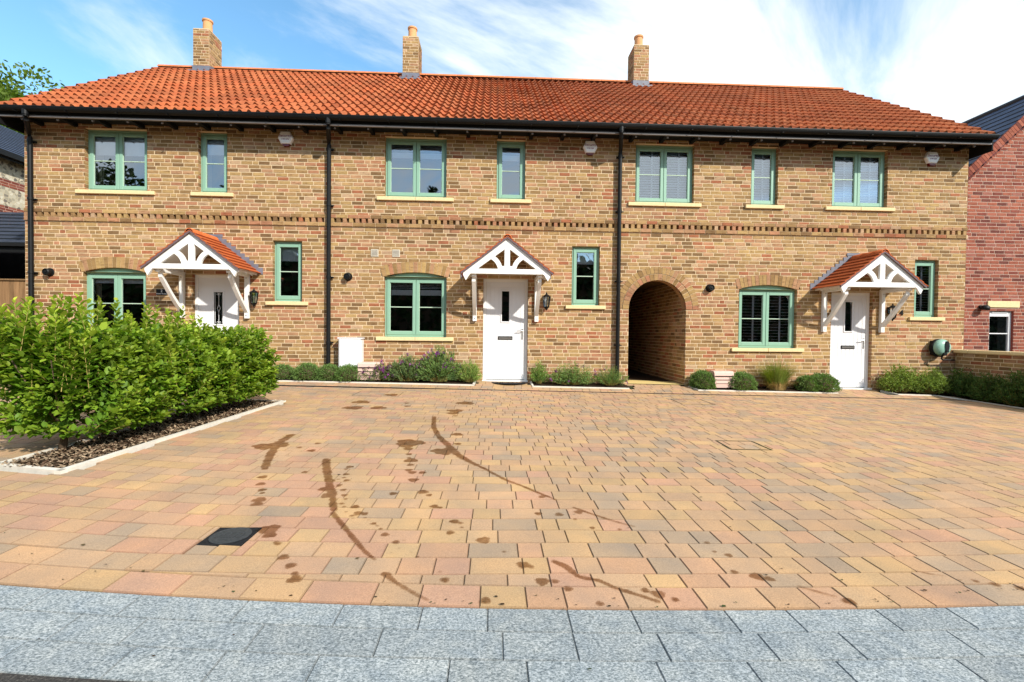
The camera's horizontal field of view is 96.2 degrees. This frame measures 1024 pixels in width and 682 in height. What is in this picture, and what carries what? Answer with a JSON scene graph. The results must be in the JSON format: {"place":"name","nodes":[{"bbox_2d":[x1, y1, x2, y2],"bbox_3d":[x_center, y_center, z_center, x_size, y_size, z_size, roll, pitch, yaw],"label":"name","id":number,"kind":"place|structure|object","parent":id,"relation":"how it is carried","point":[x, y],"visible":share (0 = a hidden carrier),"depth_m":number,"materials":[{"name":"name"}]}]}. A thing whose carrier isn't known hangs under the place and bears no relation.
{"place":"outdoors","nodes":[
{"label":"outdoors","id":0,"kind":"place"},
{"bbox_2d":[0,673,132,681],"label":"road","id":1,"kind":"structure","parent":0,"point":[6,677],"depth_m":1.48,"materials":[{"name":"grey asphalt"}]},
{"bbox_2d":[492,382,526,383],"bbox_3d":[-0.049,0.839,9.142,0.720,0.020,0.260,1,1,-2],"label":"door mat","id":2,"kind":"object","parent":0,"point":[509,382],"depth_m":9.17,"materials":[{"name":"rubber"}]},
{"bbox_2d":[0,381,1023,610],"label":"block paving","id":3,"kind":"structure","parent":0,"point":[822,498],"depth_m":3.07,"materials":[{"name":"beige brick"}]},
{"bbox_2d":[0,399,285,474],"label":"kerb","id":4,"kind":"structure","parent":3,"relation":"on","point":[29,469],"depth_m":3.90,"materials":[{"name":"concrete"}]},
{"bbox_2d":[197,527,261,546],"bbox_3d":[-1.534,1.068,2.501,0.235,0.026,0.215,1,1,-2],"label":"inspection cover","id":5,"kind":"object","parent":3,"relation":"on","point":[238,536],"visible":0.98,"depth_m":2.48,"materials":[{"name":"metal"}]},
{"bbox_2d":[4,399,1018,668],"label":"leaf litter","id":6,"kind":"object","parent":3,"relation":"on","point":[536,595],"visible":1,"depth_m":2.00,"materials":[{"name":"brown plant"}]},
{"bbox_2d":[257,408,848,601],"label":"water stains","id":7,"kind":"object","parent":3,"relation":"on","point":[421,490],"visible":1,"depth_m":3.40,"materials":[{"name":"brown liquid"}]},
{"bbox_2d":[276,385,950,399],"bbox_3d":[-1.869,0.892,8.600,23.000,0.403,0.038,1,1,-2],"label":"slot drain","id":8,"kind":"object","parent":3,"relation":"on","point":[578,391],"visible":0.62,"depth_m":8.71,"materials":[{"name":"black paint"}]},
{"bbox_2d":[715,440,771,449],"bbox_3d":[2.439,1.102,4.865,0.440,0.011,0.381,1,1,-2],"label":"recessed cover","id":9,"kind":"object","parent":3,"relation":"in","point":[742,449],"visible":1,"depth_m":4.78,"materials":[{"name":"metal"}]},
{"bbox_2d":[0,0,1023,122],"label":"sky","id":10,"kind":"structure","parent":0,"point":[960,61],"materials":[{"name":"blue"}]},
{"bbox_2d":[14,376,1023,467],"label":"bed soil","id":11,"kind":"structure","parent":0,"point":[536,384],"depth_m":8.73,"materials":[{"name":"brown soil"}]},
{"bbox_2d":[1,399,278,467],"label":"bark chippings","id":12,"kind":"object","parent":11,"relation":"on","point":[169,431],"visible":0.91,"depth_m":4.44,"materials":[{"name":"brown wood"}]},
{"bbox_2d":[0,292,282,450],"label":"hedge","id":13,"kind":"object","parent":11,"relation":"on","point":[127,371],"visible":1,"depth_m":4.09,"materials":[{"name":"green plant"}]},
{"bbox_2d":[275,363,297,379],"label":"ball shrub","id":14,"kind":"object","parent":11,"relation":"on","point":[284,370],"visible":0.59,"depth_m":8.86,"materials":[{"name":"green plant"}]},
{"bbox_2d":[290,362,320,380],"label":"ball shrub","id":15,"kind":"object","parent":11,"relation":"on","point":[307,370],"visible":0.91,"depth_m":8.83,"materials":[{"name":"green plant"}]},
{"bbox_2d":[316,363,339,380],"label":"ball shrub","id":16,"kind":"object","parent":11,"relation":"on","point":[327,371],"visible":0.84,"depth_m":8.89,"materials":[{"name":"green plant"}]},
{"bbox_2d":[333,364,361,380],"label":"ball shrub","id":17,"kind":"object","parent":11,"relation":"on","point":[348,372],"visible":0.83,"depth_m":8.87,"materials":[{"name":"green plant"}]},
{"bbox_2d":[357,362,381,379],"bbox_3d":[-2.807,0.584,9.086,0.420,0.340,0.274,1,1,-2],"label":"utility cover","id":18,"kind":"object","parent":11,"relation":"on","point":[369,366],"visible":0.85,"depth_m":8.97,"materials":[{"name":"white plastic"}]},
{"bbox_2d":[359,360,394,381],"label":"flowering plant","id":19,"kind":"object","parent":11,"relation":"on","point":[383,373],"visible":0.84,"depth_m":8.95,"materials":[{"name":"purple plant"}]},
{"bbox_2d":[384,353,426,380],"bbox_3d":[-2.055,0.517,9.049,1.006,0.573,0.440,1,1,-2],"label":"flowering plant","id":20,"kind":"object","parent":11,"relation":"on","point":[406,369],"visible":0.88,"depth_m":9.00,"materials":[{"name":"green plant"}]},
{"bbox_2d":[415,345,463,381],"bbox_3d":[-1.458,0.429,9.072,1.060,0.754,0.441,1,1,-2],"label":"flowering plant","id":21,"kind":"object","parent":11,"relation":"on","point":[440,369],"visible":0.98,"depth_m":9.01,"materials":[{"name":"green plant"}]},
{"bbox_2d":[456,357,482,381],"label":"leafy plant","id":22,"kind":"object","parent":11,"relation":"on","point":[470,373],"visible":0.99,"depth_m":9.07,"materials":[{"name":"green plant"}]},
{"bbox_2d":[529,358,549,383],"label":"leafy plant","id":23,"kind":"object","parent":11,"relation":"on","point":[539,376],"visible":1,"depth_m":9.14,"materials":[{"name":"green plant"}]},
{"bbox_2d":[547,359,596,384],"bbox_3d":[1.208,0.639,9.193,1.046,0.541,0.391,1,1,-2],"label":"leafy plant","id":24,"kind":"object","parent":11,"relation":"on","point":[572,379],"visible":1,"depth_m":9.15,"materials":[{"name":"green plant"}]},
{"bbox_2d":[591,365,629,385],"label":"leafy plant","id":25,"kind":"object","parent":11,"relation":"on","point":[609,380],"visible":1,"depth_m":9.20,"materials":[{"name":"green plant"}]},
{"bbox_2d":[688,369,716,388],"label":"ball shrub","id":26,"kind":"object","parent":11,"relation":"on","point":[701,379],"visible":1,"depth_m":9.20,"materials":[{"name":"green plant"}]},
{"bbox_2d":[709,370,734,387],"bbox_3d":[4.285,0.775,9.384,0.400,0.330,0.274,1,1,-2],"label":"utility cover","id":27,"kind":"object","parent":11,"relation":"on","point":[722,378],"visible":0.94,"depth_m":9.27,"materials":[{"name":"white plastic"}]},
{"bbox_2d":[728,371,757,390],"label":"ball shrub","id":28,"kind":"object","parent":11,"relation":"on","point":[741,380],"visible":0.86,"depth_m":9.20,"materials":[{"name":"green plant"}]},
{"bbox_2d":[754,357,803,390],"bbox_3d":[5.428,0.625,9.342,1.606,0.746,0.644,1,1,-2],"label":"grass clump","id":29,"kind":"object","parent":11,"relation":"on","point":[778,378],"visible":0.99,"depth_m":9.29,"materials":[{"name":"green plant"}]},
{"bbox_2d":[793,374,821,391],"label":"ball shrub","id":30,"kind":"object","parent":11,"relation":"on","point":[806,382],"visible":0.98,"depth_m":9.29,"materials":[{"name":"green plant"}]},
{"bbox_2d":[808,372,842,391],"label":"ball shrub","id":31,"kind":"object","parent":11,"relation":"on","point":[827,382],"visible":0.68,"depth_m":9.26,"materials":[{"name":"green plant"}]},
{"bbox_2d":[876,361,923,391],"bbox_3d":[8.031,0.747,9.460,1.067,0.659,0.455,1,1,-2],"label":"leafy shrub","id":32,"kind":"object","parent":11,"relation":"on","point":[899,380],"visible":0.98,"depth_m":9.39,"materials":[{"name":"green plant"}]},
{"bbox_2d":[909,366,952,393],"bbox_3d":[8.591,0.790,9.415,0.901,0.582,0.612,1,1,-2],"label":"leafy shrub","id":33,"kind":"object","parent":11,"relation":"on","point":[933,383],"visible":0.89,"depth_m":9.32,"materials":[{"name":"green plant"}]},
{"bbox_2d":[944,367,977,396],"bbox_3d":[9.110,0.827,9.288,0.618,0.603,0.660,1,1,-2],"label":"shaded shrub","id":34,"kind":"object","parent":11,"relation":"on","point":[960,382],"visible":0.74,"depth_m":9.21,"materials":[{"name":"green plant"}]},
{"bbox_2d":[964,369,1006,402],"bbox_3d":[9.154,0.860,8.798,0.658,0.641,0.690,1,1,-2],"label":"shaded shrub","id":35,"kind":"object","parent":11,"relation":"on","point":[983,390],"visible":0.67,"depth_m":8.76,"materials":[{"name":"green plant"}]},
{"bbox_2d":[990,368,1023,406],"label":"shaded shrub","id":36,"kind":"object","parent":11,"relation":"on","point":[1011,397],"visible":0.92,"depth_m":8.30,"materials":[{"name":"green plant"}]},
{"bbox_2d":[1018,378,1023,402],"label":"shaded shrub","id":37,"kind":"object","parent":11,"relation":"on","point":[1021,391],"visible":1,"depth_m":8.01,"materials":[{"name":"green plant"}]},
{"bbox_2d":[628,369,683,384],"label":"path","id":38,"kind":"structure","parent":0,"point":[635,377],"depth_m":10.36,"materials":[{"name":"beige concrete"}]},
{"bbox_2d":[468,379,944,641],"bbox_3d":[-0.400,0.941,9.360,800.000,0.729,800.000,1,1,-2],"label":"ground","id":39,"kind":"structure","parent":0,"point":[631,387],"depth_m":9.40,"materials":[{"name":"brown soil"}]},
{"bbox_2d":[0,125,24,224],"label":"flint house","id":40,"kind":"structure","parent":39,"relation":"on","point":[12,177],"depth_m":13.37,"materials":[{"name":"grey stone"}]},
{"bbox_2d":[0,212,24,278],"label":"lean to","id":41,"kind":"object","parent":39,"relation":"on","point":[12,247],"visible":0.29,"depth_m":11.44,"materials":[{"name":"stone"}]},
{"bbox_2d":[0,279,25,325],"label":"timber fence","id":42,"kind":"object","parent":39,"relation":"on","point":[10,289],"visible":0.2,"depth_m":9.23,"materials":[{"name":"brown wood"}]},
{"bbox_2d":[0,60,64,134],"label":"broadleaf tree","id":43,"kind":"object","parent":39,"relation":"on","point":[8,91],"visible":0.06,"depth_m":23.81,"materials":[{"name":"green plant"}]},
{"bbox_2d":[0,18,376,369],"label":"terraced house","id":44,"kind":"structure","parent":39,"relation":"on","point":[197,187],"depth_m":9.07,"materials":[{"name":"brick"}]},
{"bbox_2d":[42,268,54,275],"bbox_3d":[-9.006,-1.341,8.904,0.164,0.164,0.110,1,1,-2],"label":"flue vent","id":45,"kind":"object","parent":44,"relation":"attached to","point":[48,271],"visible":1,"depth_m":8.87,"materials":[{"name":"black paint"}]},
{"bbox_2d":[80,268,145,329],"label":"window","id":46,"kind":"structure","parent":44,"relation":"in","point":[129,288],"depth_m":9.20,"materials":[{"name":"green paint"}]},
{"bbox_2d":[75,130,154,194],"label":"window","id":47,"kind":"structure","parent":44,"relation":"in","point":[117,159],"depth_m":9.12,"materials":[{"name":"green paint"}]},
{"bbox_2d":[156,289,166,294],"bbox_3d":[-6.899,-0.963,9.046,0.210,0.116,0.015,1,1,-2],"label":"house plaque","id":48,"kind":"object","parent":44,"relation":"attached to","point":[161,292],"visible":0.99,"depth_m":9.04,"materials":[{"name":"black"}]},
{"bbox_2d":[190,133,233,196],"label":"window","id":49,"kind":"structure","parent":44,"relation":"in","point":[213,145],"depth_m":9.14,"materials":[{"name":"green paint"}]},
{"bbox_2d":[199,278,237,332],"bbox_3d":[-5.896,-0.271,9.621,0.775,1.988,0.959,1,1,-2],"label":"door","id":50,"kind":"structure","parent":44,"relation":"in","point":[218,302],"depth_m":9.19,"materials":[{"name":"white paint"}]},
{"bbox_2d":[249,288,258,306],"bbox_3d":[-5.078,-0.852,9.039,0.163,0.370,0.186,0,1,-25],"label":"wall lantern","id":51,"kind":"object","parent":44,"relation":"attached to","point":[253,299],"depth_m":9.02,"materials":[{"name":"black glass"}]},
{"bbox_2d":[278,132,293,146],"bbox_3d":[-4.463,-3.986,9.064,0.296,0.280,0.073,1,1,-2],"label":"alarm box","id":52,"kind":"object","parent":44,"relation":"attached to","point":[286,139],"visible":1,"depth_m":9.03,"materials":[{"name":"white plastic"}]},
{"bbox_2d":[265,241,307,305],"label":"window","id":53,"kind":"structure","parent":44,"relation":"in","point":[288,255],"depth_m":9.24,"materials":[{"name":"green paint"}]},
{"bbox_2d":[320,25,627,383],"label":"terraced house","id":54,"kind":"structure","parent":39,"relation":"on","point":[486,206],"depth_m":9.32,"materials":[{"name":"brick"}]},
{"bbox_2d":[343,273,351,280],"bbox_3d":[-3.277,-1.285,9.143,0.164,0.164,0.110,1,1,-2],"label":"flue vent","id":55,"kind":"object","parent":54,"relation":"attached to","point":[347,276],"visible":1,"depth_m":9.10,"materials":[{"name":"black paint"}]},
{"bbox_2d":[337,337,364,367],"bbox_3d":[-3.197,0.364,9.125,0.480,0.865,0.213,1,1,-2],"label":"meter box","id":56,"kind":"object","parent":54,"relation":"attached to","point":[351,351],"visible":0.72,"depth_m":9.02,"materials":[{"name":"white paint"}]},
{"bbox_2d":[339,340,359,366],"bbox_3d":[-3.191,0.241,9.025,0.390,0.535,0.011,1,1,-2],"label":"cabinet door","id":57,"kind":"structure","parent":56,"relation":"in","point":[349,351],"depth_m":9.02,"materials":[{"name":"white plastic"}]},
{"bbox_2d":[371,249,378,256],"bbox_3d":[-2.752,-1.765,9.203,0.150,0.150,0.017,1,1,-2],"label":"air vent","id":58,"kind":"object","parent":54,"relation":"attached to","point":[374,252],"visible":1,"depth_m":9.20,"materials":[{"name":"beige plastic"}]},
{"bbox_2d":[392,250,399,256],"bbox_3d":[-2.326,-1.761,9.221,0.150,0.150,0.017,1,1,-2],"label":"air vent","id":59,"kind":"object","parent":54,"relation":"attached to","point":[395,253],"visible":1,"depth_m":9.22,"materials":[{"name":"beige plastic"}]},
{"bbox_2d":[376,273,453,340],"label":"window","id":60,"kind":"structure","parent":54,"relation":"in","point":[415,303],"depth_m":9.38,"materials":[{"name":"green paint"}]},
{"bbox_2d":[377,137,453,201],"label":"window","id":61,"kind":"structure","parent":54,"relation":"in","point":[415,168],"depth_m":9.37,"materials":[{"name":"green paint"}]},
{"bbox_2d":[486,282,524,378],"bbox_3d":[-0.156,-0.218,9.860,0.787,1.993,0.959,1,1,-2],"label":"door","id":62,"kind":"structure","parent":54,"relation":"in","point":[505,301],"depth_m":9.44,"materials":[{"name":"white paint"}]},
{"bbox_2d":[490,141,530,203],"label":"window","id":63,"kind":"structure","parent":54,"relation":"in","point":[510,155],"depth_m":9.39,"materials":[{"name":"green paint"}]},
{"bbox_2d":[542,292,550,310],"bbox_3d":[0.701,-0.795,9.280,0.163,0.370,0.186,1,1,20],"label":"wall lantern","id":64,"kind":"object","parent":54,"relation":"attached to","point":[545,297],"depth_m":9.25,"materials":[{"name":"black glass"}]},
{"bbox_2d":[565,247,605,308],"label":"window","id":65,"kind":"structure","parent":54,"relation":"in","point":[585,260],"depth_m":9.49,"materials":[{"name":"green paint"}]},
{"bbox_2d":[583,141,597,155],"bbox_3d":[1.586,-3.912,9.317,0.296,0.280,0.073,1,1,-2],"label":"alarm box","id":66,"kind":"object","parent":54,"relation":"attached to","point":[590,148],"visible":1,"depth_m":9.28,"materials":[{"name":"white plastic"}]},
{"bbox_2d":[0,585,1023,681],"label":"granite channel","id":67,"kind":"object","parent":39,"relation":"on","point":[102,636],"visible":1,"depth_m":1.71,"materials":[{"name":"grey stone"}]},
{"bbox_2d":[277,380,1023,408],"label":"kerb","id":68,"kind":"structure","parent":39,"relation":"on","point":[696,389],"depth_m":9.01,"materials":[{"name":"concrete"}]},
{"bbox_2d":[586,34,999,390],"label":"terraced house","id":69,"kind":"structure","parent":39,"relation":"on","point":[810,230],"depth_m":9.61,"materials":[{"name":"brick"}]},
{"bbox_2d":[628,145,701,206],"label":"window","id":70,"kind":"structure","parent":69,"relation":"in","point":[663,174],"depth_m":9.59,"materials":[{"name":"green paint"}]},
{"bbox_2d":[706,284,714,291],"bbox_3d":[4.090,-1.093,9.453,0.164,0.164,0.110,1,1,-2],"label":"flue vent","id":71,"kind":"object","parent":69,"relation":"attached to","point":[710,288],"visible":1,"depth_m":9.41,"materials":[{"name":"black paint"}]},
{"bbox_2d":[745,148,784,208],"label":"window","id":72,"kind":"structure","parent":69,"relation":"in","point":[763,173],"depth_m":9.61,"materials":[{"name":"green paint"}]},
{"bbox_2d":[731,285,803,351],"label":"window","id":73,"kind":"structure","parent":69,"relation":"in","point":[766,317],"depth_m":9.72,"materials":[{"name":"green paint"}]},
{"bbox_2d":[830,295,865,386],"bbox_3d":[7.108,0.002,10.166,0.770,1.941,0.959,1,1,-2],"label":"door","id":74,"kind":"structure","parent":69,"relation":"in","point":[848,326],"depth_m":9.75,"materials":[{"name":"white paint"}]},
{"bbox_2d":[825,151,894,211],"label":"window","id":75,"kind":"structure","parent":69,"relation":"in","point":[858,176],"depth_m":9.76,"materials":[{"name":"green paint"}]},
{"bbox_2d":[887,304,896,320],"bbox_3d":[7.929,-0.595,9.584,0.163,0.370,0.186,0,1,-25],"label":"wall lantern","id":76,"kind":"object","parent":69,"relation":"attached to","point":[892,306],"depth_m":9.56,"materials":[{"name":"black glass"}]},
{"bbox_2d":[908,260,944,320],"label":"window","id":77,"kind":"structure","parent":69,"relation":"in","point":[925,270],"depth_m":9.80,"materials":[{"name":"green paint"}]},
{"bbox_2d":[924,152,939,165],"bbox_3d":[8.794,-3.817,9.618,0.296,0.280,0.073,1,1,-2],"label":"alarm box","id":78,"kind":"object","parent":69,"relation":"attached to","point":[931,158],"visible":1,"depth_m":9.59,"materials":[{"name":"white plastic"}]},
{"bbox_2d":[929,339,954,360],"bbox_3d":[9.033,0.184,9.610,0.514,0.454,0.253,1,1,-2],"label":"hose reel","id":79,"kind":"object","parent":69,"relation":"attached to","point":[941,348],"visible":1,"depth_m":9.55,"materials":[{"name":"teal plastic"}]},
{"bbox_2d":[953,350,1023,396],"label":"garden wall","id":80,"kind":"structure","parent":39,"relation":"on","point":[977,362],"depth_m":9.05,"materials":[{"name":"brick"}]},
{"bbox_2d":[962,95,1023,351],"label":"red brick house","id":81,"kind":"structure","parent":39,"relation":"on","point":[994,278],"depth_m":10.09,"materials":[{"name":"brick"}]},
{"bbox_2d":[978,305,989,309],"bbox_3d":[10.296,-0.727,10.005,0.170,0.121,0.176,1,1,-2],"label":"wall spotlight","id":82,"kind":"object","parent":81,"relation":"attached to","point":[983,307],"depth_m":9.96,"materials":[{"name":"black paint"}]},
{"bbox_2d":[988,311,1010,350],"bbox_3d":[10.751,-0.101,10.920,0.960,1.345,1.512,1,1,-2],"label":"window","id":83,"kind":"structure","parent":81,"relation":"in","point":[999,321],"depth_m":10.22,"materials":[{"name":"glass"}]}
]}

